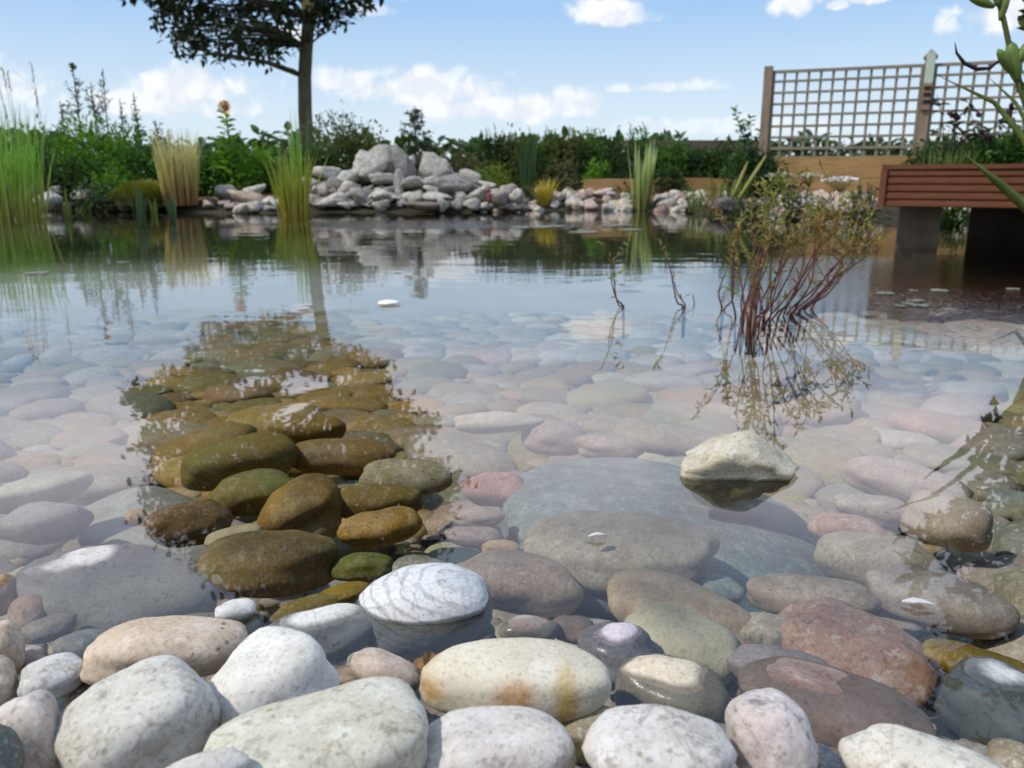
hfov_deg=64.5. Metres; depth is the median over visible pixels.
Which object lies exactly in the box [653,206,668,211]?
bank cobble
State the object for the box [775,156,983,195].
sleeper wall
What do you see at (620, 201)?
bank cobble
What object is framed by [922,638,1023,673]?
cobble
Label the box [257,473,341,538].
cobble
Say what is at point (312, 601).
cobble
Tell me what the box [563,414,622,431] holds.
cobble
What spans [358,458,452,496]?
cobble
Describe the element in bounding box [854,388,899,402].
cobble
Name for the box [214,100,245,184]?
sunflower
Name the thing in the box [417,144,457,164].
shrub
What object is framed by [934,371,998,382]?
cobble
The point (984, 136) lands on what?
rose bush
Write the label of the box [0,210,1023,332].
water
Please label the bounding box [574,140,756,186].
rail fence
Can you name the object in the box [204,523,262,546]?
cobble
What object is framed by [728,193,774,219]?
bank plant
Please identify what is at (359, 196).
rock
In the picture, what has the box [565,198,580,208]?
bank cobble
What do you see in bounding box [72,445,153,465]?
cobble
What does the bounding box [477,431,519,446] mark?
cobble
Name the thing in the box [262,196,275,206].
rock
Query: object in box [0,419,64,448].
cobble
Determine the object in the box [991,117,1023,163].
shrub
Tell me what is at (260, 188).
rock
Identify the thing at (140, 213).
iris clump
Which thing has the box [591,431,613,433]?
cobble
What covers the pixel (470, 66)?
sky
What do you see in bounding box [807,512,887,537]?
cobble
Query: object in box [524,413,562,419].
cobble
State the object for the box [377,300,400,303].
floating petal
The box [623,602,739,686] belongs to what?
cobble
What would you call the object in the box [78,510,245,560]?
cobble
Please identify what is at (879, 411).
cobble
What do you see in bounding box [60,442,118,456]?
cobble
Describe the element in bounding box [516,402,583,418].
cobble
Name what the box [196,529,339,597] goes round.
cobble
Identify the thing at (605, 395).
cobble
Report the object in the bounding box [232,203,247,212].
bank cobble
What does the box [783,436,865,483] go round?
cobble
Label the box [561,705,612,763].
cobble
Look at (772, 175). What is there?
umbel flower
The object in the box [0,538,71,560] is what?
cobble
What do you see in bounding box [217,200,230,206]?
bank cobble
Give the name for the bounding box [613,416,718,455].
cobble
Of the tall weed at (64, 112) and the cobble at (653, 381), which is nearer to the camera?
the cobble at (653, 381)
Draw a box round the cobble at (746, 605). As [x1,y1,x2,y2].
[739,592,763,611]
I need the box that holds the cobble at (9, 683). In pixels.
[0,655,18,705]
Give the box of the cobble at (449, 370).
[405,361,468,379]
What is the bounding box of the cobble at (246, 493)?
[207,468,291,516]
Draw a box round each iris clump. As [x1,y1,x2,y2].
[62,186,71,216]
[130,185,146,223]
[148,197,156,213]
[164,188,175,219]
[686,173,751,215]
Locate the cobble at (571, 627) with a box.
[553,615,593,644]
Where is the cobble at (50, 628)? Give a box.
[21,612,76,644]
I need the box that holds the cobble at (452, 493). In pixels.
[424,484,467,510]
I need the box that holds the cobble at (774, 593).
[746,573,881,613]
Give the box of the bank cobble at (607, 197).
[601,195,612,201]
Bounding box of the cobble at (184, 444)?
[149,421,256,464]
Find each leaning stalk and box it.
[732,162,747,195]
[736,155,766,202]
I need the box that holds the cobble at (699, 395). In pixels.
[650,385,723,405]
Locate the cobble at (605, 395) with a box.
[567,382,651,408]
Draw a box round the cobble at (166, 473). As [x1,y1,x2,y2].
[153,456,183,487]
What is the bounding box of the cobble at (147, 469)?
[126,463,157,475]
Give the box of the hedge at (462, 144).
[0,121,1012,176]
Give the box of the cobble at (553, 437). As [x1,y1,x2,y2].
[521,419,585,455]
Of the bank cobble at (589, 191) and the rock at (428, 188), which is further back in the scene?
the bank cobble at (589, 191)
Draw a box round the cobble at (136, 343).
[123,341,159,345]
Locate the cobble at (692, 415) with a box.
[642,400,738,432]
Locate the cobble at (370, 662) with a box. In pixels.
[350,647,419,692]
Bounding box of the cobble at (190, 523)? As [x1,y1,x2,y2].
[143,499,233,547]
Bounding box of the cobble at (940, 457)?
[901,443,1020,475]
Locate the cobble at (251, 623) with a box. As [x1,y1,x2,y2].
[186,612,259,635]
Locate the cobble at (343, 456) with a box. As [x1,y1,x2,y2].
[293,438,396,475]
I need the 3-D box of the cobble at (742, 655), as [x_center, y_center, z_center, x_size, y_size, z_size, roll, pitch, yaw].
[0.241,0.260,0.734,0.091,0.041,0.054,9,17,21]
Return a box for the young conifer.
[397,107,436,153]
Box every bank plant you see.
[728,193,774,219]
[771,180,814,220]
[794,199,849,223]
[830,180,892,222]
[940,207,969,227]
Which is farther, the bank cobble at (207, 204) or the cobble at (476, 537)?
the bank cobble at (207, 204)
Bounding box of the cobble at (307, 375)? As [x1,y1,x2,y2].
[267,367,325,382]
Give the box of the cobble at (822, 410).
[777,393,860,427]
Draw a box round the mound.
[353,154,469,202]
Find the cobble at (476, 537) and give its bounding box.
[444,526,502,548]
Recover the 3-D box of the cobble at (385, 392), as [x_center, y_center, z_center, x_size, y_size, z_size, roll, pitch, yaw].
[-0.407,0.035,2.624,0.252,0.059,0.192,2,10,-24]
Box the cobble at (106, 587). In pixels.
[14,543,217,632]
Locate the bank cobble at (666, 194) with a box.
[660,192,668,197]
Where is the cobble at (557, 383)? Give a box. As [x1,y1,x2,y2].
[519,378,570,390]
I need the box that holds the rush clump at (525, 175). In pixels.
[515,132,541,204]
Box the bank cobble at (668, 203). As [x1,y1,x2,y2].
[656,199,676,210]
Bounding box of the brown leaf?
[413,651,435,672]
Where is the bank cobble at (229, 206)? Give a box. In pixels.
[224,202,235,209]
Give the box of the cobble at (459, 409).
[428,403,489,415]
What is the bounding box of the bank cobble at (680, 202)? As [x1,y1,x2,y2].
[675,200,684,205]
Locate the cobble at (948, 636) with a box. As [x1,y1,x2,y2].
[926,626,973,643]
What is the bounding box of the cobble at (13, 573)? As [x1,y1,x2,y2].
[0,566,53,642]
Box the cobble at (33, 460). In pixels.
[3,452,61,468]
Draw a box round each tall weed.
[56,100,75,152]
[65,62,87,156]
[83,82,106,162]
[91,68,112,146]
[111,98,132,157]
[130,92,148,164]
[140,119,170,156]
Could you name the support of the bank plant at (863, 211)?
in the water
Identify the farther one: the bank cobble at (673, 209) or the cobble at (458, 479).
the bank cobble at (673, 209)
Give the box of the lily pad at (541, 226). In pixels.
[532,226,550,227]
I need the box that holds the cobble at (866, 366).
[811,358,874,372]
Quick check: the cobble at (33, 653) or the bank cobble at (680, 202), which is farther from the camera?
the bank cobble at (680, 202)
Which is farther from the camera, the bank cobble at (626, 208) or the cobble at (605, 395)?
the bank cobble at (626, 208)
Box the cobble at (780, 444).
[720,433,787,450]
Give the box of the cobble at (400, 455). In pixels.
[394,451,404,458]
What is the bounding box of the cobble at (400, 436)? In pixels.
[386,426,482,450]
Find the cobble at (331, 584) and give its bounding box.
[305,580,346,595]
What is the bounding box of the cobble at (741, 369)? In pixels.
[733,364,771,372]
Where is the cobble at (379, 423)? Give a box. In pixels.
[346,415,415,432]
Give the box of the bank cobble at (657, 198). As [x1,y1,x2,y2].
[653,194,661,202]
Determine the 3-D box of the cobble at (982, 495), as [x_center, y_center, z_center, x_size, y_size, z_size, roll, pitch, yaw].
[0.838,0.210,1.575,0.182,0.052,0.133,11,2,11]
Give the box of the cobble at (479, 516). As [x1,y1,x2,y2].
[454,506,504,526]
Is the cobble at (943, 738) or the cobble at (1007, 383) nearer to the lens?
the cobble at (943, 738)
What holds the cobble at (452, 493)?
on the ground at (430, 298)
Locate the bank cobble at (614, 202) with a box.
[609,199,619,208]
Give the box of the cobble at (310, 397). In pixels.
[295,388,353,403]
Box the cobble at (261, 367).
[234,356,303,377]
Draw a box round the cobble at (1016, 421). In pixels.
[998,415,1023,428]
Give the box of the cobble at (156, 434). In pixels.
[117,422,209,446]
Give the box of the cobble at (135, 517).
[124,508,147,525]
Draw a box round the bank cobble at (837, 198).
[834,194,852,201]
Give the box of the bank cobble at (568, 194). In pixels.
[563,191,573,200]
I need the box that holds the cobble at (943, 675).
[938,673,946,688]
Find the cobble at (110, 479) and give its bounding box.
[44,464,153,505]
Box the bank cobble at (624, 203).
[617,202,631,208]
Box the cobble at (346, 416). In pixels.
[321,409,375,423]
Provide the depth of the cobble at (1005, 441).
1.89 m
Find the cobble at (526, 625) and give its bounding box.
[498,614,559,639]
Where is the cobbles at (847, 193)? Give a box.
[842,190,870,213]
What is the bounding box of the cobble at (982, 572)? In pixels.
[956,555,1023,591]
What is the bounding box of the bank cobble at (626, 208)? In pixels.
[620,205,632,210]
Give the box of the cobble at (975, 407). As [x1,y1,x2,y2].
[918,392,1000,422]
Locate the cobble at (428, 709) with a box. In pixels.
[420,699,444,714]
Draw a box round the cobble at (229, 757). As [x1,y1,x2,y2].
[166,747,249,767]
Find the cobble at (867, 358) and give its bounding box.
[845,352,879,365]
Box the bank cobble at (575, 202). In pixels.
[570,198,581,209]
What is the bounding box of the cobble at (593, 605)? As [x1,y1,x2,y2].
[572,592,618,621]
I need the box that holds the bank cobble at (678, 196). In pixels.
[673,194,683,199]
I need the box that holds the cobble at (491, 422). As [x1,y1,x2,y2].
[453,411,544,433]
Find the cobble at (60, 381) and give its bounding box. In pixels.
[10,377,67,386]
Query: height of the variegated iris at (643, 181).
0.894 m
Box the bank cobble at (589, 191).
[586,188,594,196]
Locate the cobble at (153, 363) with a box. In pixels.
[128,359,189,369]
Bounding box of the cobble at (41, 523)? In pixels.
[0,501,94,544]
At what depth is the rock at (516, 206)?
9.57 m
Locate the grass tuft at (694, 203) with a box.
[683,183,709,211]
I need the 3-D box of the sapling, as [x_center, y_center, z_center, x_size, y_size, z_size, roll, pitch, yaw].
[3.056,-3.219,10.608,0.472,0.836,0.388,0,14,0]
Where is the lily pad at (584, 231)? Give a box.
[569,231,598,232]
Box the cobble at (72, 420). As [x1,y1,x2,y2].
[49,412,114,429]
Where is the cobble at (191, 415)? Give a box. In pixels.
[140,409,217,422]
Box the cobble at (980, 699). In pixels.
[934,656,1023,745]
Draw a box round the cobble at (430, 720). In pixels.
[428,718,436,724]
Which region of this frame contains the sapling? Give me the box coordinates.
[725,105,759,151]
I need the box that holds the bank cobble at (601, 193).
[593,188,612,196]
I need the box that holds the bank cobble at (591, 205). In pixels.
[584,199,599,209]
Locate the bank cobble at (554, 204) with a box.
[547,201,558,208]
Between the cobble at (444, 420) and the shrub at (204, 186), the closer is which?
the cobble at (444, 420)
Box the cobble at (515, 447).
[507,431,588,459]
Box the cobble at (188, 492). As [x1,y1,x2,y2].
[166,487,201,497]
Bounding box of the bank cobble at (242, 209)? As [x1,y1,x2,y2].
[234,204,248,213]
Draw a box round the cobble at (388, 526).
[337,506,422,548]
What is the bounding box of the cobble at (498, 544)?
[481,539,520,551]
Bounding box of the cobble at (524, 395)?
[501,386,568,403]
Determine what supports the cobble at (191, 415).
on the ground at (430, 298)
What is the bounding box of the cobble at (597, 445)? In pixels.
[574,434,645,457]
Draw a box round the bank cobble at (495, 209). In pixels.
[490,207,504,211]
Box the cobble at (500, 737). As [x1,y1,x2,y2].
[424,706,575,767]
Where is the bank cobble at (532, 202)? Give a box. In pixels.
[528,200,537,204]
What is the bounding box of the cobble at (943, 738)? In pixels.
[936,735,951,740]
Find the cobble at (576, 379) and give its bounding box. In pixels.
[545,371,592,388]
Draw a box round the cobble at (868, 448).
[849,441,898,458]
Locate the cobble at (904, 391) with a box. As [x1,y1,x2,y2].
[879,385,929,399]
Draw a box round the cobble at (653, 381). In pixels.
[622,371,706,391]
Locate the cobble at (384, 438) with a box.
[342,431,402,452]
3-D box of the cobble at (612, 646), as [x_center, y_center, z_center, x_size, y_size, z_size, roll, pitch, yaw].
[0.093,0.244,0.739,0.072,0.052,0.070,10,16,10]
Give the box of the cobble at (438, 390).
[427,382,487,398]
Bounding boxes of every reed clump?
[0,62,58,217]
[260,104,327,215]
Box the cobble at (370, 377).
[334,371,399,386]
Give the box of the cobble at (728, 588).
[697,571,744,604]
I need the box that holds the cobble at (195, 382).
[172,372,247,393]
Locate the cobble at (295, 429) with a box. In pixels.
[268,414,346,443]
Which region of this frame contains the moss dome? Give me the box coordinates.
[106,178,167,205]
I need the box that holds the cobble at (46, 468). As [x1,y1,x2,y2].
[27,465,68,476]
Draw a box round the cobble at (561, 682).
[419,637,611,722]
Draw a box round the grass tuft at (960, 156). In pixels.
[923,144,980,163]
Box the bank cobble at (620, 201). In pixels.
[617,199,625,204]
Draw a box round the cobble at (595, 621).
[548,614,611,646]
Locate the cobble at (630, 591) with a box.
[607,569,751,644]
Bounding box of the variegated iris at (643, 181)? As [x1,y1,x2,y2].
[627,140,656,210]
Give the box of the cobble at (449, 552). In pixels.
[424,542,479,563]
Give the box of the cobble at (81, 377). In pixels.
[62,366,119,386]
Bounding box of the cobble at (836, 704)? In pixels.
[737,656,936,746]
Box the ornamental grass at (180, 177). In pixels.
[148,127,204,205]
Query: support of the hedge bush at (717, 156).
on the ground at (430, 298)
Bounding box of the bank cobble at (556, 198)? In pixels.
[551,195,560,201]
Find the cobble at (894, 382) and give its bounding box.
[883,378,926,388]
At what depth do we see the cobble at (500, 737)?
0.49 m
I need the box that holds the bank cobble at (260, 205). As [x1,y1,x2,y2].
[254,201,266,209]
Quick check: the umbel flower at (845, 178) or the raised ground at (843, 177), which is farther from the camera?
the raised ground at (843, 177)
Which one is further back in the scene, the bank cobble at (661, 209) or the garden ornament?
the bank cobble at (661, 209)
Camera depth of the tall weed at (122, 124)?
10.76 m
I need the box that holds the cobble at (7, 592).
[0,574,15,615]
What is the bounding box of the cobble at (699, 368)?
[660,362,718,375]
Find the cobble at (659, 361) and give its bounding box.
[628,355,684,367]
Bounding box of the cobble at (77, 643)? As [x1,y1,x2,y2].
[51,628,105,658]
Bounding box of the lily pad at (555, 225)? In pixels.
[543,225,566,226]
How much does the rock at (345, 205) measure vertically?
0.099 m
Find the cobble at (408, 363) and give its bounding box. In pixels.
[387,357,436,369]
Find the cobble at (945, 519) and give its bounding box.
[900,489,992,552]
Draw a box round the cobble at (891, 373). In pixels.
[874,367,927,382]
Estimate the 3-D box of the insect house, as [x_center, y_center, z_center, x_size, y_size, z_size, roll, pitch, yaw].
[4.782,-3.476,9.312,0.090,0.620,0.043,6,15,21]
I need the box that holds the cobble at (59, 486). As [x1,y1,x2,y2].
[0,470,93,509]
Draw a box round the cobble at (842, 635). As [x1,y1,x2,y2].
[778,597,941,709]
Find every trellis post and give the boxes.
[758,66,773,193]
[914,49,937,156]
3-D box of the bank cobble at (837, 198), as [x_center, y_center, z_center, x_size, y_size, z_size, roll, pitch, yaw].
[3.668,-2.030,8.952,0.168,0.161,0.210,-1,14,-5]
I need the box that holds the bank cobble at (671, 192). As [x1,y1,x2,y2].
[669,190,677,195]
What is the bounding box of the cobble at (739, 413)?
[704,401,780,425]
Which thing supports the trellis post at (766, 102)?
on the ground at (430, 298)
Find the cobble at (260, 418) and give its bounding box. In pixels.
[224,405,323,431]
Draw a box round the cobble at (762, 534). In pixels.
[500,457,831,592]
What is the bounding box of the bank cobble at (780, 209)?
[772,204,787,214]
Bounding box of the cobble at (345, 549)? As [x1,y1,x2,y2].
[333,535,389,559]
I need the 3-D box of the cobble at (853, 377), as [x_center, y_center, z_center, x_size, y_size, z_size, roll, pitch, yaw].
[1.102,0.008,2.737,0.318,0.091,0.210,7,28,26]
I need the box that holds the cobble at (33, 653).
[17,645,44,675]
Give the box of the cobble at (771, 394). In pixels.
[720,382,787,404]
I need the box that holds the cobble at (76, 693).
[64,682,90,707]
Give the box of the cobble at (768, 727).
[725,688,818,767]
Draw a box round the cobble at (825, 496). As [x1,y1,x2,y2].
[814,483,900,531]
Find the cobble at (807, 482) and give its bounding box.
[763,462,823,499]
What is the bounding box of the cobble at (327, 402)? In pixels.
[312,395,387,412]
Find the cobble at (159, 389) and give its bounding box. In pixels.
[125,384,172,394]
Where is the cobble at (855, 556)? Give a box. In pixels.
[813,531,940,585]
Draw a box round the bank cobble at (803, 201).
[800,198,822,208]
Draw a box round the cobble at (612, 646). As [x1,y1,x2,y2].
[577,621,652,687]
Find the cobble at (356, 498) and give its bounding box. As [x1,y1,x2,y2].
[339,484,422,517]
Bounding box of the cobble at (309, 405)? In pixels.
[233,402,316,413]
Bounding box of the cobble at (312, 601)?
[270,593,339,621]
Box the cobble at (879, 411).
[855,403,905,420]
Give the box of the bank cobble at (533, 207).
[529,204,537,210]
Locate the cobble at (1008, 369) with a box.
[994,361,1023,378]
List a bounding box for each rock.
[33,191,62,208]
[49,186,60,194]
[70,188,92,200]
[120,206,135,210]
[199,197,216,204]
[214,184,236,201]
[228,189,263,202]
[242,184,265,193]
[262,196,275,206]
[309,194,320,204]
[310,177,320,193]
[310,185,316,193]
[311,192,348,206]
[312,166,341,180]
[312,197,326,208]
[315,183,330,196]
[325,177,341,189]
[329,189,337,194]
[337,180,360,192]
[337,202,350,209]
[338,168,360,182]
[349,188,367,206]
[350,201,357,207]
[352,150,386,184]
[362,186,372,194]
[368,172,393,184]
[368,190,375,200]
[369,144,394,173]
[371,201,386,211]
[372,185,384,190]
[373,188,388,200]
[377,198,389,209]
[383,185,394,192]
[388,192,396,200]
[390,144,415,178]
[391,195,400,200]
[393,169,403,194]
[396,198,407,206]
[400,176,424,188]
[401,192,424,201]
[404,201,439,211]
[409,155,415,165]
[414,187,426,191]
[415,190,424,194]
[417,152,453,178]
[421,177,436,184]
[423,185,438,191]
[423,191,452,202]
[428,173,473,196]
[437,197,449,211]
[450,198,467,211]
[454,191,466,198]
[459,169,480,185]
[463,198,480,210]
[465,185,487,201]
[470,185,480,192]
[478,181,495,188]
[480,202,491,209]
[489,202,495,209]
[490,188,508,205]
[499,183,517,195]
[500,202,508,208]
[507,200,517,211]
[509,188,524,202]
[510,203,523,210]
[519,203,528,209]
[706,197,741,212]
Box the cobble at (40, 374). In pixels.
[10,371,64,382]
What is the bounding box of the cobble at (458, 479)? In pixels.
[452,474,467,483]
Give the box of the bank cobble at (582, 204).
[579,200,584,208]
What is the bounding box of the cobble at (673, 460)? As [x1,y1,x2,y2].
[653,456,683,465]
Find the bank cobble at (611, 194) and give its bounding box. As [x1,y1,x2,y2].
[606,191,618,196]
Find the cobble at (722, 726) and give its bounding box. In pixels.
[715,722,737,767]
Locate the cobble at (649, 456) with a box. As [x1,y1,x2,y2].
[638,452,665,459]
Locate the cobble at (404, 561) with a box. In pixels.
[392,554,445,571]
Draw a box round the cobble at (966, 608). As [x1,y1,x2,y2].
[863,562,1019,639]
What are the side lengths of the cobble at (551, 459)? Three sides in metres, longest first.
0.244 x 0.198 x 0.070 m
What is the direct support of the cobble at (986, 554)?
on the ground at (430, 298)
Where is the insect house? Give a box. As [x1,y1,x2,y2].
[921,52,935,109]
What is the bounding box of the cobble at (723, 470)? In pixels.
[679,430,798,508]
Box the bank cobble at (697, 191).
[695,189,707,197]
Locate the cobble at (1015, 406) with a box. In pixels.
[997,400,1023,414]
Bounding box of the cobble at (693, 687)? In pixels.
[615,653,730,723]
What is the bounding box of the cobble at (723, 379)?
[697,372,748,386]
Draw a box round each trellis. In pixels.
[767,64,924,158]
[926,60,1023,148]
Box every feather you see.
[588,532,606,536]
[902,597,936,605]
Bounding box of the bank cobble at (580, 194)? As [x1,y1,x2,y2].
[574,191,586,197]
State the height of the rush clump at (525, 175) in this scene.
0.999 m
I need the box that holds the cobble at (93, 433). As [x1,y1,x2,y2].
[49,425,128,448]
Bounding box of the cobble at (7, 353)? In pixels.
[0,347,32,363]
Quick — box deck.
[877,164,1023,321]
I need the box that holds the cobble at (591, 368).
[560,361,618,376]
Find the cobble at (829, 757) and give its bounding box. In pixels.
[817,743,845,767]
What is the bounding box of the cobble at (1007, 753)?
[986,738,1023,767]
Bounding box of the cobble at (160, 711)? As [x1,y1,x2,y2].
[54,655,219,767]
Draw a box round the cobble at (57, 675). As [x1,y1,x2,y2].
[17,652,83,699]
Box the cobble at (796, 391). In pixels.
[780,382,866,403]
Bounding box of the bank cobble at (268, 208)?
[262,205,278,210]
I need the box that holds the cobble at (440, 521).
[424,500,500,537]
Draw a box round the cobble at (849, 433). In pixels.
[793,424,879,442]
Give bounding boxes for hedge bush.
[466,123,515,182]
[487,122,547,188]
[511,125,567,185]
[537,126,591,188]
[558,127,621,188]
[573,125,655,178]
[623,121,666,178]
[637,134,696,177]
[666,141,729,178]
[691,139,749,178]
[717,136,793,198]
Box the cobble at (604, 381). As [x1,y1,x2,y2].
[595,380,622,383]
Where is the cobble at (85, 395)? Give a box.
[68,383,124,404]
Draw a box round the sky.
[0,0,1023,172]
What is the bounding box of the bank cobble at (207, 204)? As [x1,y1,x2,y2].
[202,199,214,208]
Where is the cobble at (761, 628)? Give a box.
[740,612,787,646]
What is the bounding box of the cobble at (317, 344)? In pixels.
[299,342,331,347]
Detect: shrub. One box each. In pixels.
[0,128,57,192]
[3,113,99,182]
[8,150,105,200]
[30,107,153,199]
[60,174,143,211]
[73,160,149,210]
[84,121,177,186]
[142,138,185,181]
[173,145,269,196]
[197,156,215,196]
[199,130,263,195]
[225,139,290,193]
[249,133,316,191]
[283,141,353,181]
[302,99,380,169]
[340,119,388,169]
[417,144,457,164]
[418,144,479,172]
[453,152,503,183]
[471,159,514,188]
[535,157,582,191]
[580,156,611,187]
[600,166,633,192]
[652,161,693,194]
[901,128,987,163]
[935,131,1019,163]
[986,132,1023,163]
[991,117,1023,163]
[1016,0,1023,93]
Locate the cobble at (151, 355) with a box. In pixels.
[147,353,157,359]
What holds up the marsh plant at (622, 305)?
in the water
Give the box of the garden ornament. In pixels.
[486,188,491,201]
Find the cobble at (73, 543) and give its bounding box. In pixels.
[61,538,80,551]
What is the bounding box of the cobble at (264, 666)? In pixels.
[208,626,339,728]
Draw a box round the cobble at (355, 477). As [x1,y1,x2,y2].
[326,474,360,480]
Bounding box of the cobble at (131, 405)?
[86,389,176,421]
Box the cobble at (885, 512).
[833,493,905,529]
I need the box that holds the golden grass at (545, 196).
[525,178,558,205]
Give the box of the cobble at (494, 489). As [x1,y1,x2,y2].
[461,472,523,506]
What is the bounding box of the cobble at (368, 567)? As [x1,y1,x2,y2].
[330,552,392,582]
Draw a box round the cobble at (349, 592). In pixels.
[320,581,369,603]
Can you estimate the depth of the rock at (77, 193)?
9.98 m
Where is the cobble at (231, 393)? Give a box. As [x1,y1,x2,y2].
[203,384,272,402]
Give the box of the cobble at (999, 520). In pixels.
[992,513,1010,525]
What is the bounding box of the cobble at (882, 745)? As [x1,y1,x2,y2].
[838,723,1006,767]
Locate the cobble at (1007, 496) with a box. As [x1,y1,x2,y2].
[983,487,1023,505]
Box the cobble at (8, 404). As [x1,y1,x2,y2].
[0,397,35,411]
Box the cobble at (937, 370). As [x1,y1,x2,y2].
[922,363,1001,376]
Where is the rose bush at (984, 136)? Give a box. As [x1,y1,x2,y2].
[927,95,1022,158]
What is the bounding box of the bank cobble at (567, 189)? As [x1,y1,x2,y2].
[563,186,573,192]
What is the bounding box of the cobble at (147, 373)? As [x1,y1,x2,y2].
[135,366,195,379]
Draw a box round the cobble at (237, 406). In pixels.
[223,397,281,411]
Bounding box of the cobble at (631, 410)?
[595,403,651,417]
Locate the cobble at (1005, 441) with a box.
[949,426,1023,460]
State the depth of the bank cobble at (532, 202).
10.18 m
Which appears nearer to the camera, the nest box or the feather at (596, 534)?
the feather at (596, 534)
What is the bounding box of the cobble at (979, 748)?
[949,740,986,755]
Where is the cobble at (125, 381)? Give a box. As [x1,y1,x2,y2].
[85,376,140,386]
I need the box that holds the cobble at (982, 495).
[965,484,989,501]
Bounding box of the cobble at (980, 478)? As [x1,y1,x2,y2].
[945,469,1016,489]
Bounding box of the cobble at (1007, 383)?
[992,379,1023,388]
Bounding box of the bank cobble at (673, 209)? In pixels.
[669,205,679,211]
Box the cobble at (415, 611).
[357,562,492,659]
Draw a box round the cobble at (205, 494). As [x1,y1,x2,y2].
[201,491,211,497]
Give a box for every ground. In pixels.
[0,178,1023,739]
[789,177,887,177]
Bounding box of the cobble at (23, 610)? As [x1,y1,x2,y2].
[7,594,45,627]
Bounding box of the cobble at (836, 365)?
[818,364,864,369]
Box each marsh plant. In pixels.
[596,241,628,337]
[658,238,694,337]
[703,160,888,357]
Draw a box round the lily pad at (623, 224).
[612,224,633,225]
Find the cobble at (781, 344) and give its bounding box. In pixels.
[758,342,796,346]
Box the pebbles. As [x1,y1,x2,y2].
[0,306,1023,767]
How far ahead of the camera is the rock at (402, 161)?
10.03 m
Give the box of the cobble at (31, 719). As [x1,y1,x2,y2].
[0,689,60,767]
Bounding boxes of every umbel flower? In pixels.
[765,172,791,209]
[795,173,822,200]
[821,176,858,220]
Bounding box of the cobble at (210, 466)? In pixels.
[180,432,297,490]
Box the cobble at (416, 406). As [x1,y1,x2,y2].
[387,398,445,414]
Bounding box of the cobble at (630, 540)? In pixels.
[521,510,719,593]
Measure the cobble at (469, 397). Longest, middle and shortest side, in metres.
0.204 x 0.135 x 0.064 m
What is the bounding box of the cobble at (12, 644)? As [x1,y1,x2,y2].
[0,620,24,671]
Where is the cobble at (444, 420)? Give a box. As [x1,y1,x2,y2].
[412,414,458,427]
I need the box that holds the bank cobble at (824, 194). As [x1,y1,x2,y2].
[819,193,840,200]
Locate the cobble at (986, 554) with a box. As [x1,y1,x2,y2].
[933,546,996,559]
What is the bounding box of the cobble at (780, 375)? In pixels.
[741,365,799,386]
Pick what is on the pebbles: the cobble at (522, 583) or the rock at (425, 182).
the cobble at (522, 583)
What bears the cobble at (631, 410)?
on the ground at (430, 298)
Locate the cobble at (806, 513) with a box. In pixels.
[784,504,834,523]
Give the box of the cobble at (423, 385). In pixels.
[399,377,454,393]
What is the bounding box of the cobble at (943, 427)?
[883,409,989,442]
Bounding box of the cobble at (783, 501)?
[774,499,796,504]
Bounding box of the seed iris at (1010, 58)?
[937,0,1023,344]
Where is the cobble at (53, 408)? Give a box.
[8,398,84,420]
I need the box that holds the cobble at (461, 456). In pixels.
[404,431,517,476]
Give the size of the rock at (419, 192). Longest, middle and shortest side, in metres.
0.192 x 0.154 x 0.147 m
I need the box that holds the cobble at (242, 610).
[215,598,255,621]
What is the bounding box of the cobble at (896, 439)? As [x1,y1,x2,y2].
[872,428,938,448]
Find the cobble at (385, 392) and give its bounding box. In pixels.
[351,384,421,400]
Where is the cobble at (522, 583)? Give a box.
[455,550,583,617]
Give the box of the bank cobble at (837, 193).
[831,191,842,195]
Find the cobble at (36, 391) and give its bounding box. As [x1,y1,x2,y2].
[0,382,69,400]
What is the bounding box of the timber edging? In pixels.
[583,178,736,196]
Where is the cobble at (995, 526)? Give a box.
[988,523,1000,550]
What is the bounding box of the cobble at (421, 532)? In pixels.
[341,518,426,537]
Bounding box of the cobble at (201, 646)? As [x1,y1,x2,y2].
[80,615,247,685]
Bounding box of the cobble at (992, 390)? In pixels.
[933,381,1007,401]
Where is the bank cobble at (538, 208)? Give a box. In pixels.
[533,206,544,210]
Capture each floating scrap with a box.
[23,271,49,274]
[876,291,894,294]
[906,299,924,301]
[908,303,929,306]
[930,289,948,291]
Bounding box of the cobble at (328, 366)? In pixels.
[305,357,359,374]
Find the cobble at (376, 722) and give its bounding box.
[203,676,428,767]
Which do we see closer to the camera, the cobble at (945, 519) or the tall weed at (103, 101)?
the cobble at (945, 519)
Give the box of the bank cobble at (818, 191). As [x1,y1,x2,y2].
[812,189,825,194]
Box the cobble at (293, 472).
[286,468,325,477]
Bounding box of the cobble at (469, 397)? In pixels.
[440,392,494,405]
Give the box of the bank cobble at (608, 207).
[602,203,615,210]
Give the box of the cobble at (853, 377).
[791,366,887,388]
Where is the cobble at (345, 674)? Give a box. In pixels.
[336,666,420,700]
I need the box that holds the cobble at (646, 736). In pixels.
[581,704,736,767]
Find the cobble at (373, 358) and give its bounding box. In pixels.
[346,348,403,369]
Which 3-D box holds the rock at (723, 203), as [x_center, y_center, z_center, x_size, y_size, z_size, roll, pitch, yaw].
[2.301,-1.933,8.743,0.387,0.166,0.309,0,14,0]
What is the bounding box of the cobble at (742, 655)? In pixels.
[727,643,828,677]
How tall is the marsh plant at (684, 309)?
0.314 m
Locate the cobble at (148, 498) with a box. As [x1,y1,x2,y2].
[85,486,193,520]
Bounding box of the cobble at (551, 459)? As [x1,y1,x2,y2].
[544,454,585,464]
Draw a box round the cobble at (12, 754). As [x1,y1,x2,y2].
[0,724,24,767]
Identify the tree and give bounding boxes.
[121,0,383,151]
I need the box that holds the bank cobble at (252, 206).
[247,202,259,212]
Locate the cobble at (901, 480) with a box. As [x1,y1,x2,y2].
[843,456,973,503]
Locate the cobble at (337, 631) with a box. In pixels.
[269,603,372,662]

